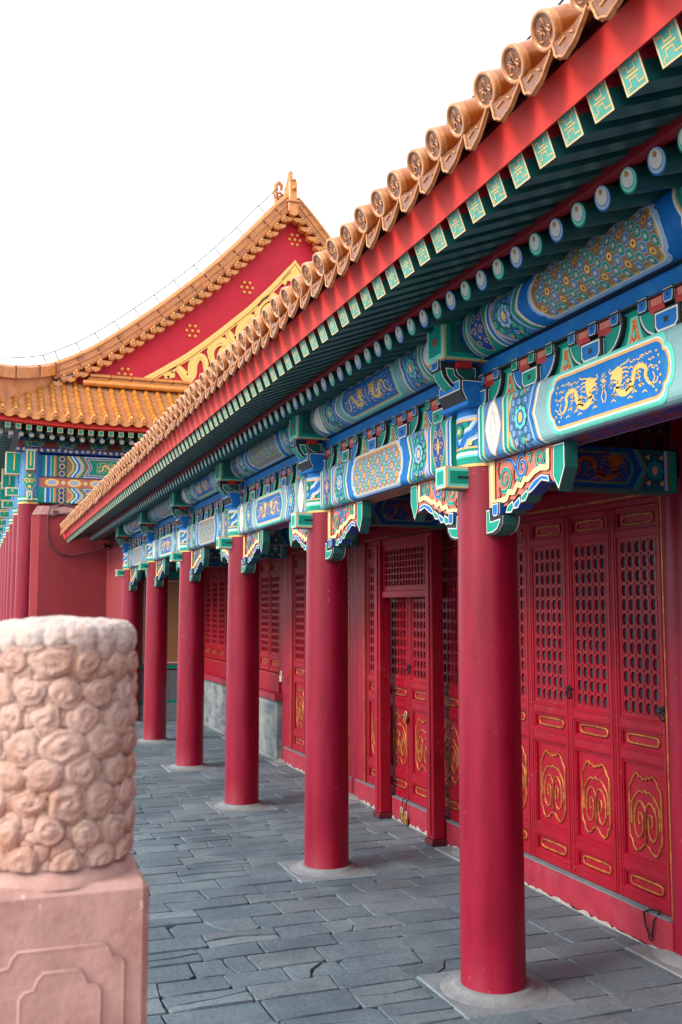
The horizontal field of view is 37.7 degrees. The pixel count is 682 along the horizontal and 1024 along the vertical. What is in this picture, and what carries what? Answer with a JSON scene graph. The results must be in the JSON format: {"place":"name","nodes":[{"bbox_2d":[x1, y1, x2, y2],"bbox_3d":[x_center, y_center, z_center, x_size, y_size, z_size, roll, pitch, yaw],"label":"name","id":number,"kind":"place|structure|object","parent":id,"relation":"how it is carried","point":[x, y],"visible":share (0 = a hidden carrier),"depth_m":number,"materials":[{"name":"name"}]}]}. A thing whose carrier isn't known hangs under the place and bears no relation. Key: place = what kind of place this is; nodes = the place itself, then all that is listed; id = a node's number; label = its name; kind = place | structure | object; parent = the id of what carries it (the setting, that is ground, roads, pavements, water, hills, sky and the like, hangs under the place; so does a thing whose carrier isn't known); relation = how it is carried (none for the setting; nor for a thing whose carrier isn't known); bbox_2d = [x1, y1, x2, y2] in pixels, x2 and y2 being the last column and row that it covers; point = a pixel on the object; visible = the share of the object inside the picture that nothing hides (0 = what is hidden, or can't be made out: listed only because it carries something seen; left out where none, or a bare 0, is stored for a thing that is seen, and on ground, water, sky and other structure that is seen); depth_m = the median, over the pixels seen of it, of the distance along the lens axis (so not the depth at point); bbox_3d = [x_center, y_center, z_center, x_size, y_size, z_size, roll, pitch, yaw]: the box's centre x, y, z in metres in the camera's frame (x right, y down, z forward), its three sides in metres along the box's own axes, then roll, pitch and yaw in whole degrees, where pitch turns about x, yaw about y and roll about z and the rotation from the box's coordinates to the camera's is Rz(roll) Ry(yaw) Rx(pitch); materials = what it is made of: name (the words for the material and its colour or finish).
{"place":"outdoors","nodes":[
{"label":"outdoors","id":0,"kind":"place"},
{"bbox_2d":[0,0,569,364],"label":"sky","id":1,"kind":"structure","parent":0,"point":[136,136],"materials":[{"name":"white"}]},
{"bbox_2d":[130,721,681,1023],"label":"paving","id":2,"kind":"structure","parent":0,"point":[245,927],"depth_m":7.49,"materials":[{"name":"stone"}]},
{"bbox_2d":[28,506,107,616],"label":"red wall","id":3,"kind":"structure","parent":2,"relation":"on","point":[67,586],"depth_m":24.74,"materials":[{"name":"red paint"}]},
{"bbox_2d":[46,504,105,555],"bbox_3d":[-6.571,0.452,24.888,1.456,1.310,0.050,2,-6,-20],"label":"cable","id":4,"kind":"object","parent":3,"relation":"attached to","point":[57,511],"visible":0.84,"depth_m":24.75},
{"bbox_2d":[59,0,681,1019],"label":"palace hall","id":5,"kind":"structure","parent":2,"relation":"on","point":[409,444],"depth_m":7.31,"materials":[{"name":"paint"}]},
{"bbox_2d":[204,570,211,657],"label":"window leaf","id":6,"kind":"structure","parent":5,"relation":"in","point":[207,650],"depth_m":20.99,"materials":[{"name":"red wood"}]},
{"bbox_2d":[210,569,218,659],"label":"window leaf","id":7,"kind":"structure","parent":5,"relation":"in","point":[214,573],"depth_m":20.43,"materials":[{"name":"red wood"}]},
{"bbox_2d":[217,568,225,660],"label":"window leaf","id":8,"kind":"structure","parent":5,"relation":"in","point":[221,572],"depth_m":19.85,"materials":[{"name":"red wood"}]},
{"bbox_2d":[225,568,227,661],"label":"window leaf","id":9,"kind":"structure","parent":5,"relation":"in","point":[226,581],"depth_m":19.43,"materials":[{"name":"red wood"}]},
{"bbox_2d":[259,563,259,598],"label":"window leaf","id":10,"kind":"structure","parent":5,"relation":"in","point":[259,563],"depth_m":17.23,"materials":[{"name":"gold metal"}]},
{"bbox_2d":[259,561,269,670],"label":"window leaf","id":11,"kind":"structure","parent":5,"relation":"in","point":[264,599],"depth_m":16.93,"materials":[{"name":"red wood"}]},
{"bbox_2d":[269,560,278,672],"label":"window leaf","id":12,"kind":"structure","parent":5,"relation":"in","point":[274,565],"depth_m":16.37,"materials":[{"name":"red wood"}]},
{"bbox_2d":[279,671,282,681],"bbox_3d":[-0.925,2.527,15.392,0.038,0.173,0.088,2,-6,-20],"label":"padlock","id":13,"kind":"object","parent":5,"relation":"hanging from","point":[280,678],"visible":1,"depth_m":15.36,"materials":[{"name":"metal"}]},
{"bbox_2d":[292,556,305,753],"bbox_3d":[-0.610,2.123,15.022,0.058,2.905,0.612,2,-6,-20],"label":"door leaf","id":14,"kind":"structure","parent":5,"relation":"in","point":[299,563],"depth_m":15.06,"materials":[{"name":"red wood"}]},
{"bbox_2d":[347,549,348,746],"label":"door leaf","id":15,"kind":"structure","parent":5,"relation":"in","point":[347,549],"depth_m":13.06,"materials":[{"name":"red wood"}]},
{"bbox_2d":[366,545,374,784],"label":"door leaf","id":16,"kind":"structure","parent":5,"relation":"in","point":[369,549],"depth_m":12.34,"materials":[{"name":"red wood"}]},
{"bbox_2d":[390,548,410,800],"bbox_3d":[0.679,1.789,11.495,0.076,2.905,0.691,2,-6,-20],"label":"door leaf","id":17,"kind":"structure","parent":5,"relation":"in","point":[400,666],"depth_m":11.49,"materials":[{"name":"red wood"}]},
{"bbox_2d":[403,711,407,723],"bbox_3d":[0.721,2.295,11.195,0.032,0.141,0.072,2,9,-20],"label":"padlock","id":18,"kind":"object","parent":5,"relation":"attached to","point":[405,718],"visible":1,"depth_m":11.17,"materials":[{"name":"gold metal"}]},
{"bbox_2d":[409,546,426,807],"bbox_3d":[0.890,1.737,10.946,0.058,2.905,0.612,2,-6,-20],"label":"door leaf","id":19,"kind":"structure","parent":5,"relation":"in","point":[417,675],"depth_m":11.03,"materials":[{"name":"red wood"}]},
{"bbox_2d":[442,534,458,822],"bbox_3d":[1.116,1.676,10.308,0.076,2.905,0.631,2,-6,-20],"label":"door leaf","id":20,"kind":"structure","parent":5,"relation":"in","point":[450,547],"depth_m":10.28,"materials":[{"name":"red wood"}]},
{"bbox_2d":[446,0,563,123],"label":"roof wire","id":21,"kind":"object","parent":5,"relation":"attached to","point":[559,3],"depth_m":3.93,"materials":[{"name":"metal"}]},
{"bbox_2d":[517,522,532,855],"bbox_3d":[1.573,1.561,9.091,0.058,2.905,0.612,2,-6,-20],"label":"door leaf","id":22,"kind":"structure","parent":5,"relation":"in","point":[522,531],"depth_m":8.88,"materials":[{"name":"red wood"}]},
{"bbox_2d":[527,516,573,873],"bbox_3d":[1.790,1.503,8.476,0.076,2.905,0.681,2,-6,-20],"label":"door leaf","id":23,"kind":"structure","parent":5,"relation":"in","point":[550,687],"depth_m":8.51,"materials":[{"name":"red wood"}]},
{"bbox_2d":[566,509,619,893],"bbox_3d":[2.000,1.451,7.932,0.058,2.905,0.612,2,-6,-20],"label":"door leaf","id":24,"kind":"structure","parent":5,"relation":"in","point":[588,535],"depth_m":7.93,"materials":[{"name":"red wood"}]},
{"bbox_2d":[610,502,671,917],"bbox_3d":[2.208,1.395,7.340,0.076,2.905,0.631,2,-6,-20],"label":"door leaf","id":25,"kind":"structure","parent":5,"relation":"in","point":[640,711],"depth_m":7.36,"materials":[{"name":"red wood"}]},
{"bbox_2d":[643,909,660,940],"bbox_3d":[2.184,2.907,7.043,0.035,0.226,0.144,5,-7,-40],"label":"iron hook","id":26,"kind":"object","parent":5,"relation":"attached to","point":[658,913],"visible":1,"depth_m":7.04,"materials":[{"name":"black metal"}]},
{"bbox_3d":[0.708,3.232,11.032,0.036,0.166,0.160,2,-6,-20],"label":"hasp loop","id":27,"kind":"object","parent":5,"relation":"hanging from","visible":0},
{"bbox_2d":[399,806,403,820],"bbox_3d":[0.670,3.340,11.088,0.033,0.149,0.076,2,-11,-20],"label":"padlock","id":28,"kind":"object","parent":27,"relation":"hanging from","point":[401,814],"visible":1,"depth_m":11.07,"materials":[{"name":"gold metal"}]},
{"bbox_2d":[403,811,407,825],"bbox_3d":[0.708,3.360,10.982,0.033,0.149,0.076,2,0,-20],"label":"padlock","id":29,"kind":"object","parent":27,"relation":"hanging from","point":[405,820],"visible":1,"depth_m":10.96,"materials":[{"name":"gold metal"}]},
{"label":"ground","id":30,"kind":"structure","parent":0,"visible":0},
{"bbox_2d":[0,171,330,621],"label":"gabled hall","id":31,"kind":"structure","parent":30,"relation":"on","point":[75,427],"depth_m":30.32,"materials":[{"name":"red"}]},
{"bbox_2d":[0,189,283,363],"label":"lightning wire","id":32,"kind":"object","parent":31,"relation":"attached to","point":[152,295],"visible":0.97,"depth_m":30.86,"materials":[{"name":"metal"}]},
{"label":"terrace","id":33,"kind":"structure","parent":30,"relation":"on","visible":0},
{"bbox_2d":[0,615,148,1023],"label":"balustrade post","id":34,"kind":"object","parent":33,"relation":"on","point":[74,909],"visible":1,"depth_m":1.59,"materials":[{"name":"stone"}]}
]}

